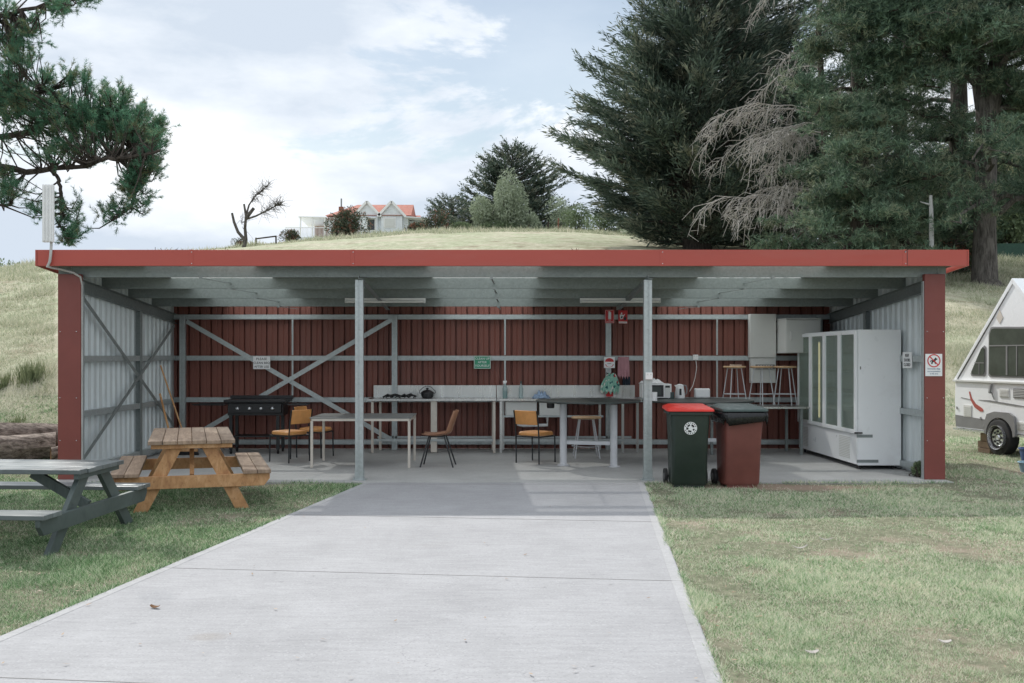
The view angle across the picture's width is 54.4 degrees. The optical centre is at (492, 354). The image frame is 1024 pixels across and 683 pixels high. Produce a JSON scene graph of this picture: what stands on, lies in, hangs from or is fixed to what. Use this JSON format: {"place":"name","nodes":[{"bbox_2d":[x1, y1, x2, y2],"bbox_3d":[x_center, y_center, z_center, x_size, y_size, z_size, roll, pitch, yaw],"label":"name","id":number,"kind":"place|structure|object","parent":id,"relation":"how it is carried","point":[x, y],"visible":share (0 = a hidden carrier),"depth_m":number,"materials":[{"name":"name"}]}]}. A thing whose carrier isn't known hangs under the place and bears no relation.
{"place":"outdoors","nodes":[
{"label":"outdoors","id":0,"kind":"place"},
{"bbox_2d":[0,483,722,682],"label":"concrete path","id":1,"kind":"structure","parent":0,"point":[556,628],"depth_m":6.37,"materials":[{"name":"concrete"}]},
{"bbox_2d":[0,482,369,641],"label":"path edge band","id":2,"kind":"object","parent":1,"relation":"on","point":[67,610],"visible":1,"depth_m":7.22,"materials":[{"name":"concrete"}]},
{"bbox_2d":[0,514,671,682],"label":"path joints","id":3,"kind":"object","parent":1,"relation":"on","point":[351,572],"visible":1,"depth_m":7.26,"materials":[{"name":"concrete"}]},
{"bbox_2d":[638,482,719,682],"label":"path edge band","id":4,"kind":"object","parent":1,"relation":"on","point":[701,650],"visible":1,"depth_m":6.41,"materials":[{"name":"concrete"}]},
{"bbox_2d":[0,230,1023,682],"bbox_3d":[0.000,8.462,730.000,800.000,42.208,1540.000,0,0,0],"label":"ground","id":5,"kind":"structure","parent":0,"point":[528,240],"depth_m":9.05,"materials":[{"name":"plant"}]},
{"bbox_2d":[0,370,14,388],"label":"rush clump","id":6,"kind":"object","parent":5,"relation":"on","point":[4,378],"visible":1,"depth_m":22.51,"materials":[{"name":"green plant"}]},
{"bbox_2d":[9,414,25,422],"bbox_3d":[-9.799,1.372,20.330,0.429,0.412,0.847,0,0,0],"label":"rush clump","id":7,"kind":"object","parent":5,"relation":"on","point":[17,420],"visible":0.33,"depth_m":20.39,"materials":[{"name":"green plant"}]},
{"bbox_2d":[12,356,34,387],"bbox_3d":[-10.804,0.390,22.785,0.572,0.757,0.865,0,0,9],"label":"rush clump","id":8,"kind":"object","parent":5,"relation":"on","point":[20,379],"visible":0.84,"depth_m":22.70,"materials":[{"name":"green plant"}]},
{"bbox_2d":[0,432,55,459],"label":"log","id":9,"kind":"object","parent":5,"relation":"on","point":[33,446],"visible":0.77,"depth_m":15.03,"materials":[{"name":"brown wood"}]},
{"bbox_2d":[0,422,57,445],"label":"log","id":10,"kind":"object","parent":5,"relation":"on","point":[7,428],"visible":0.16,"depth_m":15.53,"materials":[{"name":"brown wood"}]},
{"bbox_2d":[19,354,50,387],"bbox_3d":[-10.506,0.334,22.790,0.710,0.870,0.890,0,0,-37],"label":"rush clump","id":11,"kind":"object","parent":5,"relation":"on","point":[35,372],"visible":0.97,"depth_m":22.73,"materials":[{"name":"green plant"}]},
{"bbox_2d":[50,446,57,459],"bbox_3d":[-6.224,1.490,15.048,0.852,0.313,0.274,0,0,-28],"label":"log","id":12,"kind":"object","parent":5,"relation":"on","point":[53,453],"visible":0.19,"depth_m":14.77,"materials":[{"name":"brown wood"}]},
{"bbox_2d":[0,459,149,555],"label":"picnic table","id":13,"kind":"object","parent":5,"relation":"on","point":[56,523],"visible":0.96,"depth_m":8.77,"materials":[{"name":"grey paint"}]},
{"bbox_2d":[0,0,181,246],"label":"pine tree","id":14,"kind":"object","parent":5,"relation":"on","point":[137,137],"visible":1,"depth_m":14.44,"materials":[{"name":"green plant"}]},
{"bbox_2d":[110,427,270,512],"bbox_3d":[-3.396,1.252,11.216,1.600,0.736,1.973,0,0,-17],"label":"picnic table","id":15,"kind":"object","parent":5,"relation":"on","point":[253,466],"visible":0.92,"depth_m":10.45,"materials":[{"name":"brown wood"}]},
{"bbox_2d":[230,237,243,246],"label":"bush","id":16,"kind":"object","parent":5,"relation":"on","point":[239,241],"visible":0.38,"depth_m":89.88,"materials":[{"name":"green plant"}]},
{"bbox_2d":[231,172,292,246],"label":"bare tree","id":17,"kind":"object","parent":5,"relation":"on","point":[277,203],"visible":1,"depth_m":79.90,"materials":[{"name":"grey plant"}]},
{"bbox_2d":[255,236,276,243],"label":"rail fence","id":18,"kind":"object","parent":5,"relation":"on","point":[267,237],"visible":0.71,"depth_m":87.96,"materials":[{"name":"grey wood"}]},
{"bbox_2d":[277,228,301,241],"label":"bush","id":19,"kind":"object","parent":5,"relation":"on","point":[292,234],"visible":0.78,"depth_m":95.66,"materials":[{"name":"green plant"}]},
{"bbox_2d":[324,205,372,236],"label":"bush","id":20,"kind":"object","parent":5,"relation":"on","point":[344,223],"visible":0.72,"depth_m":97.51,"materials":[{"name":"green plant"}]},
{"bbox_2d":[285,198,429,240],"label":"house","id":21,"kind":"structure","parent":5,"relation":"on","point":[390,216],"depth_m":111.65,"materials":[{"name":"ceramic"}]},
{"bbox_2d":[366,219,375,230],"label":"window","id":22,"kind":"structure","parent":21,"relation":"in","point":[374,220],"depth_m":111.56,"materials":[{"name":"grey glass"}]},
{"bbox_2d":[384,217,395,227],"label":"window","id":23,"kind":"structure","parent":21,"relation":"in","point":[389,222],"depth_m":111.56,"materials":[{"name":"glass"}]},
{"bbox_2d":[404,222,423,231],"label":"bush","id":24,"kind":"object","parent":5,"relation":"on","point":[414,225],"visible":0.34,"depth_m":98.63,"materials":[{"name":"green plant"}]},
{"bbox_2d":[404,191,470,228],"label":"tree","id":25,"kind":"object","parent":5,"relation":"on","point":[450,203],"visible":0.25,"depth_m":107.05,"materials":[{"name":"green plant"}]},
{"bbox_2d":[419,206,455,229],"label":"bush","id":26,"kind":"object","parent":5,"relation":"on","point":[437,225],"visible":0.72,"depth_m":97.74,"materials":[{"name":"green plant"}]},
{"bbox_2d":[449,221,473,229],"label":"bush","id":27,"kind":"object","parent":5,"relation":"on","point":[467,225],"visible":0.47,"depth_m":97.48,"materials":[{"name":"green plant"}]},
{"bbox_2d":[468,192,495,227],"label":"bush","id":28,"kind":"object","parent":5,"relation":"on","point":[480,215],"visible":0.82,"depth_m":96.60,"materials":[{"name":"green plant"}]},
{"bbox_2d":[476,220,523,228],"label":"bush","id":29,"kind":"object","parent":5,"relation":"on","point":[491,224],"visible":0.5,"depth_m":95.97,"materials":[{"name":"green plant"}]},
{"bbox_2d":[56,448,953,484],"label":"concrete slab","id":30,"kind":"structure","parent":5,"relation":"on","point":[477,465],"depth_m":14.15,"materials":[{"name":"concrete"}]},
{"bbox_2d":[159,393,168,427],"bbox_3d":[-5.160,1.110,15.775,0.532,0.996,0.034,0,0,44],"label":"wooden pole","id":31,"kind":"object","parent":30,"relation":"on","point":[163,408],"visible":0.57,"depth_m":15.84,"materials":[{"name":"orange wood"}]},
{"bbox_2d":[160,365,198,454],"bbox_3d":[-5.056,0.883,15.947,0.728,1.436,0.148,0,0,15],"label":"broom","id":32,"kind":"object","parent":30,"relation":"on","point":[184,451],"visible":0.75,"depth_m":15.96,"materials":[{"name":"orange wood"}]},
{"bbox_2d":[192,395,309,453],"bbox_3d":[-3.940,1.135,16.290,1.840,0.929,0.540,0,0,0],"label":"barbecue","id":33,"kind":"object","parent":30,"relation":"on","point":[238,405],"visible":0.98,"depth_m":16.10,"materials":[{"name":"black paint"}]},
{"bbox_2d":[269,409,312,462],"bbox_3d":[-3.028,1.207,14.956,0.532,0.787,0.432,0,0,37],"label":"padded chair","id":34,"kind":"object","parent":30,"relation":"on","point":[300,416],"visible":0.94,"depth_m":14.82,"materials":[{"name":"orange fabric"}]},
{"bbox_2d":[293,406,333,457],"bbox_3d":[-2.838,1.207,15.662,0.532,0.787,0.432,0,0,18],"label":"padded chair","id":35,"kind":"object","parent":30,"relation":"on","point":[317,429],"visible":0.65,"depth_m":15.53,"materials":[{"name":"orange fabric"}]},
{"bbox_2d":[310,413,416,467],"bbox_3d":[-1.877,1.242,14.590,1.435,0.715,1.040,0,0,0],"label":"metal table","id":36,"kind":"object","parent":30,"relation":"on","point":[324,417],"visible":0.98,"depth_m":14.11,"materials":[{"name":"metal"}]},
{"bbox_2d":[367,385,495,452],"bbox_3d":[-1.002,1.056,16.545,2.115,1.087,0.690,0,0,0],"label":"workbench","id":37,"kind":"object","parent":30,"relation":"on","point":[465,393],"visible":1,"depth_m":16.80,"materials":[{"name":"silver metal"}]},
{"bbox_2d":[382,393,416,397],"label":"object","id":38,"kind":"object","parent":37,"relation":"on","point":[399,396],"visible":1,"depth_m":16.45,"materials":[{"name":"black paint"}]},
{"bbox_2d":[419,386,435,397],"bbox_3d":[-1.085,0.612,16.450,0.217,0.205,0.217,0,0,-45],"label":"cooking pot","id":39,"kind":"object","parent":37,"relation":"on","point":[426,393],"visible":1,"depth_m":16.38,"materials":[{"name":"black paint"}]},
{"bbox_2d":[420,409,458,467],"bbox_3d":[-0.763,1.197,14.348,0.546,0.813,0.435,0,0,3],"label":"moulded chair","id":40,"kind":"object","parent":30,"relation":"on","point":[449,427],"visible":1,"depth_m":14.21,"materials":[{"name":"brown plastic"}]},
{"bbox_2d":[35,250,968,480],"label":"open shed","id":41,"kind":"structure","parent":30,"relation":"on","point":[202,326],"depth_m":15.85,"materials":[{"name":"red metal"}]},
{"bbox_2d":[42,184,82,459],"bbox_3d":[-5.474,-0.347,12.652,0.481,3.595,0.132,0,0,-45],"label":"panel antenna","id":42,"kind":"object","parent":41,"relation":"attached to","point":[47,212],"visible":0.97,"depth_m":12.50,"materials":[{"name":"white plastic"}]},
{"bbox_2d":[253,356,269,368],"bbox_3d":[-3.891,0.130,16.736,0.285,0.215,0.009,0,0,0],"label":"sign","id":43,"kind":"object","parent":41,"relation":"attached to","point":[261,362],"visible":1,"depth_m":16.73,"materials":[{"name":"white"}]},
{"bbox_2d":[345,298,424,302],"bbox_3d":[-1.610,-0.814,14.860,1.200,0.072,0.110,0,0,0],"label":"ceiling light","id":44,"kind":"object","parent":41,"relation":"attached to","point":[391,300],"visible":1,"depth_m":14.84,"materials":[{"name":"white plastic"}]},
{"bbox_2d":[474,356,490,368],"bbox_3d":[-0.181,0.124,16.869,0.285,0.220,0.009,0,0,0],"label":"sign","id":45,"kind":"object","parent":41,"relation":"attached to","point":[482,362],"visible":1,"depth_m":16.87,"materials":[{"name":"plastic"}]},
{"bbox_2d":[604,357,614,367],"bbox_3d":[1.963,0.127,16.776,0.185,0.185,0.009,0,0,0],"label":"fire sign","id":46,"kind":"object","parent":41,"relation":"attached to","point":[609,362],"visible":1,"depth_m":16.77,"materials":[{"name":"white"}]},
{"bbox_2d":[605,310,613,322],"bbox_3d":[1.966,-0.649,16.776,0.155,0.225,0.009,0,0,0],"label":"fire sign","id":47,"kind":"object","parent":41,"relation":"attached to","point":[609,316],"visible":1,"depth_m":16.77,"materials":[{"name":"plastic"}]},
{"bbox_2d":[580,298,660,302],"bbox_3d":[1.900,-0.814,14.860,1.200,0.072,0.110,0,0,0],"label":"ceiling light","id":48,"kind":"object","parent":41,"relation":"attached to","point":[612,300],"visible":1,"depth_m":14.84,"materials":[{"name":"white plastic"}]},
{"bbox_2d":[618,310,626,323],"bbox_3d":[2.202,-0.644,16.869,0.155,0.225,0.010,0,0,0],"label":"fire sign","id":49,"kind":"object","parent":41,"relation":"attached to","point":[622,316],"visible":1,"depth_m":16.87,"materials":[{"name":"red"}]},
{"bbox_2d":[618,357,629,378],"bbox_3d":[2.211,0.222,16.850,0.202,0.384,0.019,0,0,0],"label":"kitchen cloth","id":50,"kind":"object","parent":41,"relation":"hanging from","point":[623,366],"visible":1,"depth_m":16.85,"materials":[{"name":"pink fabric"}]},
{"bbox_2d":[623,377,629,384],"bbox_3d":[2.267,0.460,16.882,0.133,0.191,0.016,0,0,0],"label":"kitchen cloth","id":51,"kind":"object","parent":41,"relation":"hanging from","point":[626,381],"visible":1,"depth_m":16.88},
{"bbox_2d":[645,372,652,379],"bbox_3d":[1.988,0.268,12.673,0.090,0.090,0.042,0,0,0],"label":"power outlet","id":52,"kind":"object","parent":41,"relation":"attached to","point":[648,375],"visible":1,"depth_m":12.66,"materials":[{"name":"white plastic"}]},
{"bbox_2d":[689,355,697,391],"bbox_3d":[3.300,0.290,16.343,0.093,0.590,1.146,0,0,14],"label":"power outlet","id":53,"kind":"object","parent":41,"relation":"attached to","point":[695,357],"visible":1,"depth_m":16.84,"materials":[{"name":"white plastic"}]},
{"bbox_2d":[748,314,776,382],"bbox_3d":[4.566,-0.110,16.802,0.483,1.160,0.155,0,0,0],"label":"wall cabinet","id":54,"kind":"object","parent":41,"relation":"attached to","point":[762,337],"depth_m":16.74,"materials":[{"name":"white paint"}]},
{"bbox_2d":[748,314,775,357],"bbox_3d":[4.545,-0.322,16.810,0.440,0.735,0.140,0,0,0],"label":"upper door","id":55,"kind":"structure","parent":54,"relation":"in","point":[761,327],"depth_m":16.74,"materials":[{"name":"white paint"}]},
{"bbox_2d":[776,318,820,352],"bbox_3d":[5.075,-0.318,16.559,0.580,0.575,0.683,0,0,0],"label":"storage cabinet","id":56,"kind":"object","parent":41,"relation":"attached to","point":[790,332],"visible":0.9,"depth_m":16.25,"materials":[{"name":"white paint"}]},
{"bbox_2d":[903,352,911,367],"bbox_3d":[5.661,0.068,13.600,0.009,0.220,0.300,0,0,0],"label":"sign","id":57,"kind":"object","parent":41,"relation":"attached to","point":[907,359],"visible":1,"depth_m":13.59,"materials":[{"name":"white"}]},
{"bbox_2d":[925,354,941,375],"bbox_3d":[5.657,0.128,12.769,0.215,0.285,0.010,0,0,0],"label":"sign","id":58,"kind":"object","parent":41,"relation":"attached to","point":[933,364],"visible":1,"depth_m":12.77,"materials":[{"name":"white"}]},
{"bbox_3d":[1.955,0.495,16.700,0.124,0.401,0.124,0,0,0],"label":"fire extinguisher","id":59,"kind":"object","parent":41,"relation":"attached to","visible":0},
{"bbox_2d":[600,373,619,394],"bbox_3d":[1.960,0.479,16.620,0.323,0.363,0.123,0,0,0],"label":"tea towel","id":60,"kind":"object","parent":59,"relation":"on","point":[610,383],"visible":1,"depth_m":16.62,"materials":[{"name":"fabric"}]},
{"bbox_2d":[513,410,555,464],"bbox_3d":[0.611,1.207,14.788,0.432,0.787,0.532,0,0,37],"label":"padded chair","id":61,"kind":"object","parent":30,"relation":"on","point":[521,417],"visible":1,"depth_m":14.63,"materials":[{"name":"orange fabric"}]},
{"bbox_2d":[497,385,641,452],"bbox_3d":[1.241,1.056,16.545,2.358,1.087,0.690,0,0,0],"label":"sink bench","id":62,"kind":"object","parent":30,"relation":"on","point":[519,397],"visible":0.73,"depth_m":16.76,"materials":[{"name":"silver metal"}]},
{"bbox_2d":[532,390,549,398],"bbox_3d":[0.795,0.645,16.420,0.310,0.142,0.251,0,0,0],"label":"dish cloth","id":63,"kind":"object","parent":62,"relation":"on","point":[541,395],"visible":0.97,"depth_m":16.37,"materials":[{"name":"fabric"}]},
{"bbox_2d":[571,416,601,458],"bbox_3d":[1.449,1.274,15.450,0.476,0.638,0.476,0,0,0],"label":"wooden stool","id":64,"kind":"object","parent":30,"relation":"on","point":[580,418],"visible":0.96,"depth_m":15.32,"materials":[{"name":"brown wood"}]},
{"bbox_2d":[536,398,640,466],"bbox_3d":[1.380,1.127,14.450,1.520,0.945,1.520,0,0,0],"label":"round table","id":65,"kind":"object","parent":30,"relation":"on","point":[563,403],"visible":1,"depth_m":14.30,"materials":[{"name":"black metal"}]},
{"bbox_2d":[642,397,753,441],"bbox_3d":[3.080,1.137,14.980,1.660,0.925,1.660,0,0,0],"label":"round table","id":66,"kind":"object","parent":30,"relation":"on","point":[705,401],"visible":0.36,"depth_m":14.76,"materials":[{"name":"black metal"}]},
{"bbox_2d":[652,392,656,400],"bbox_3d":[2.370,0.609,14.600,0.080,0.130,0.078,0,0,0],"label":"cup","id":67,"kind":"object","parent":66,"relation":"on","point":[654,396],"visible":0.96,"depth_m":14.57,"materials":[{"name":"ceramic"}]},
{"bbox_2d":[639,384,671,398],"bbox_3d":[2.530,0.561,15.502,0.450,0.225,0.335,0,0,0],"label":"microwave","id":68,"kind":"object","parent":66,"relation":"on","point":[663,390],"visible":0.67,"depth_m":15.34,"materials":[{"name":"white plastic"}]},
{"bbox_2d":[640,378,664,383],"bbox_3d":[2.470,0.388,15.500,0.394,0.117,0.247,0,0,0],"label":"plastic bag","id":69,"kind":"object","parent":68,"relation":"on","point":[656,381],"visible":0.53,"depth_m":15.42,"materials":[{"name":"plastic"}]},
{"bbox_2d":[674,384,687,397],"bbox_3d":[2.927,0.563,15.550,0.167,0.222,0.167,0,0,45],"label":"kettle","id":70,"kind":"object","parent":66,"relation":"on","point":[679,392],"visible":0.98,"depth_m":15.49,"materials":[{"name":"white plastic"}]},
{"bbox_2d":[694,388,710,397],"bbox_3d":[3.265,0.592,15.500,0.250,0.148,0.140,0,0,0],"label":"toaster","id":71,"kind":"object","parent":66,"relation":"on","point":[702,392],"visible":1,"depth_m":15.43,"materials":[{"name":"white plastic"}]},
{"bbox_2d":[707,404,809,454],"bbox_3d":[4.260,1.212,16.240,1.680,0.775,0.760,0,0,0],"label":"bench","id":72,"kind":"object","parent":30,"relation":"on","point":[786,407],"visible":0.67,"depth_m":15.92,"materials":[{"name":"silver metal"}]},
{"bbox_2d":[723,366,746,398],"bbox_3d":[3.936,0.498,16.220,0.372,0.638,0.372,0,0,-12],"label":"wooden stool","id":73,"kind":"object","parent":72,"relation":"on","point":[732,367],"visible":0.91,"depth_m":16.13,"materials":[{"name":"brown wood"}]},
{"bbox_2d":[749,366,774,405],"bbox_3d":[4.377,0.498,16.220,0.372,0.638,0.372,0,0,-35],"label":"wooden stool","id":74,"kind":"object","parent":72,"relation":"on","point":[760,393],"visible":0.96,"depth_m":16.18,"materials":[{"name":"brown wood"}]},
{"bbox_2d":[773,366,796,405],"bbox_3d":[4.761,0.498,16.220,0.372,0.638,0.372,0,0,32],"label":"wooden stool","id":75,"kind":"object","parent":72,"relation":"on","point":[790,393],"visible":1,"depth_m":16.18,"materials":[{"name":"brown wood"}]},
{"bbox_2d":[797,330,900,468],"bbox_3d":[5.362,0.623,15.180,0.655,1.955,2.680,0,0,0],"label":"display fridge","id":76,"kind":"object","parent":30,"relation":"on","point":[849,388],"visible":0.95,"depth_m":14.05,"materials":[{"name":"white metal"}]},
{"bbox_2d":[909,460,920,476],"bbox_3d":[5.591,1.542,13.103,0.238,0.336,0.256,0,0,0],"label":"weed","id":77,"kind":"object","parent":30,"relation":"on","point":[916,469],"visible":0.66,"depth_m":13.05,"materials":[{"name":"green plant"}]},
{"bbox_2d":[492,166,529,227],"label":"willow tree","id":78,"kind":"object","parent":5,"relation":"on","point":[510,208],"visible":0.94,"depth_m":96.49,"materials":[{"name":"green plant"}]},
{"bbox_2d":[0,486,1022,682],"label":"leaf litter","id":79,"kind":"object","parent":5,"relation":"on","point":[647,597],"visible":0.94,"depth_m":6.37,"materials":[{"name":"brown plant"}]},
{"bbox_2d":[0,224,1023,435],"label":"grass","id":80,"kind":"structure","parent":5,"relation":"on","point":[17,271],"depth_m":33.58,"materials":[{"name":"plant"}]},
{"bbox_2d":[443,135,580,228],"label":"cypress tree","id":81,"kind":"object","parent":5,"relation":"on","point":[493,168],"visible":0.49,"depth_m":102.20,"materials":[{"name":"green plant"}]},
{"bbox_2d":[514,207,542,228],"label":"bush","id":82,"kind":"object","parent":5,"relation":"on","point":[532,222],"visible":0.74,"depth_m":96.75,"materials":[{"name":"green plant"}]},
{"bbox_2d":[543,195,573,228],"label":"bush","id":83,"kind":"object","parent":5,"relation":"on","point":[559,214],"visible":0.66,"depth_m":95.74,"materials":[{"name":"green plant"}]},
{"bbox_2d":[559,203,592,229],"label":"bush","id":84,"kind":"object","parent":5,"relation":"on","point":[579,216],"visible":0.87,"depth_m":91.94,"materials":[{"name":"green plant"}]},
{"bbox_2d":[583,210,620,231],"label":"bush","id":85,"kind":"object","parent":5,"relation":"on","point":[602,224],"visible":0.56,"depth_m":87.78,"materials":[{"name":"green plant"}]},
{"bbox_2d":[662,403,713,487],"bbox_3d":[2.401,1.113,12.294,0.570,1.014,0.688,0,0,3],"label":"wheelie bin","id":86,"kind":"object","parent":5,"relation":"on","point":[687,428],"visible":0.98,"depth_m":12.06,"materials":[{"name":"green plastic"}]},
{"bbox_2d":[537,0,849,249],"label":"cypress tree","id":87,"kind":"object","parent":5,"relation":"on","point":[678,96],"visible":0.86,"depth_m":55.08,"materials":[{"name":"green plant"}]},
{"bbox_2d":[710,403,768,487],"bbox_3d":[3.029,1.113,12.293,0.571,1.014,0.690,0,0,-3],"label":"wheelie bin","id":88,"kind":"object","parent":5,"relation":"on","point":[738,433],"visible":0.88,"depth_m":12.06,"materials":[{"name":"red plastic"}]},
{"bbox_2d":[616,0,890,247],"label":"cypress tree","id":89,"kind":"object","parent":5,"relation":"on","point":[783,7],"visible":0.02,"depth_m":62.45,"materials":[{"name":"green plant"}]},
{"bbox_2d":[682,0,885,249],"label":"dead tree","id":90,"kind":"object","parent":5,"relation":"on","point":[787,138],"visible":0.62,"depth_m":45.00,"materials":[{"name":"grey plant"}]},
{"bbox_2d":[741,0,990,249],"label":"pine tree","id":91,"kind":"object","parent":5,"relation":"on","point":[860,118],"visible":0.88,"depth_m":39.01,"materials":[{"name":"green plant"}]},
{"bbox_2d":[796,119,968,247],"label":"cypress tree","id":92,"kind":"object","parent":5,"relation":"on","point":[829,235],"depth_m":72.78,"materials":[{"name":"green plant"}]},
{"bbox_2d":[809,29,970,249],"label":"pine tree","id":93,"kind":"object","parent":5,"relation":"on","point":[907,129],"visible":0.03,"depth_m":55.34,"materials":[{"name":"green plant"}]},
{"bbox_2d":[832,172,971,249],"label":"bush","id":94,"kind":"object","parent":5,"relation":"on","point":[917,241],"visible":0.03,"depth_m":58.95,"materials":[{"name":"green plant"}]},
{"bbox_2d":[794,0,1023,286],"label":"pine tree","id":95,"kind":"object","parent":5,"relation":"on","point":[971,32],"visible":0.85,"depth_m":38.24,"materials":[{"name":"green plant"}]},
{"bbox_2d":[920,195,933,249],"bbox_3d":[16.594,-4.342,38.000,0.564,3.519,0.220,0,0,0],"label":"pole","id":96,"kind":"object","parent":5,"relation":"on","point":[931,232],"visible":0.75,"depth_m":37.94,"materials":[{"name":"silver metal"}]},
{"bbox_2d":[922,237,972,274],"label":"bush","id":97,"kind":"object","parent":5,"relation":"on","point":[960,246],"visible":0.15,"depth_m":42.65,"materials":[{"name":"green plant"}]},
{"bbox_2d":[872,1,1023,244],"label":"pine tree","id":98,"kind":"object","parent":5,"relation":"on","point":[962,97],"visible":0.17,"depth_m":45.83,"materials":[{"name":"green plant"}]},
{"bbox_2d":[912,135,1023,242],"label":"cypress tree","id":99,"kind":"object","parent":5,"relation":"on","point":[1001,185],"visible":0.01,"depth_m":80.34,"materials":[{"name":"green plant"}]},
{"bbox_2d":[935,132,1015,231],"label":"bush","id":100,"kind":"object","parent":5,"relation":"on","point":[974,180],"visible":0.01,"depth_m":74.35,"materials":[{"name":"green plant"}]},
{"bbox_2d":[978,433,993,453],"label":"timber blocks","id":101,"kind":"object","parent":5,"relation":"on","point":[983,446],"depth_m":16.53,"materials":[{"name":"brown wood"}]},
{"bbox_2d":[953,278,1023,454],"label":"camper trailer","id":102,"kind":"object","parent":5,"relation":"on","point":[988,380],"visible":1,"depth_m":15.95,"materials":[{"name":"white metal"}]},
{"bbox_2d":[970,2,1023,211],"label":"pine tree","id":103,"kind":"object","parent":5,"relation":"on","point":[1019,176],"visible":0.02,"depth_m":50.50,"materials":[{"name":"green plant"}]},
{"bbox_2d":[972,158,1023,243],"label":"bush","id":104,"kind":"object","parent":5,"relation":"on","point":[1011,237],"visible":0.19,"depth_m":74.81,"materials":[{"name":"green plant"}]},
{"bbox_2d":[997,243,1023,257],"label":"net fence","id":105,"kind":"object","parent":5,"relation":"on","point":[1015,249],"visible":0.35,"depth_m":65.94,"materials":[{"name":"fabric"}]},
{"bbox_2d":[1017,461,1023,472],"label":"plastic tub","id":106,"kind":"object","parent":5,"relation":"on","point":[1021,465],"visible":0.91,"depth_m":13.74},
{"bbox_2d":[1018,447,1023,460],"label":"plastic tub","id":107,"kind":"object","parent":5,"relation":"on","point":[1021,449],"visible":0.75,"depth_m":14.94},
{"bbox_2d":[0,0,1023,266],"label":"sky","id":108,"kind":"structure","parent":0,"point":[378,102],"materials":[{"name":"white"}]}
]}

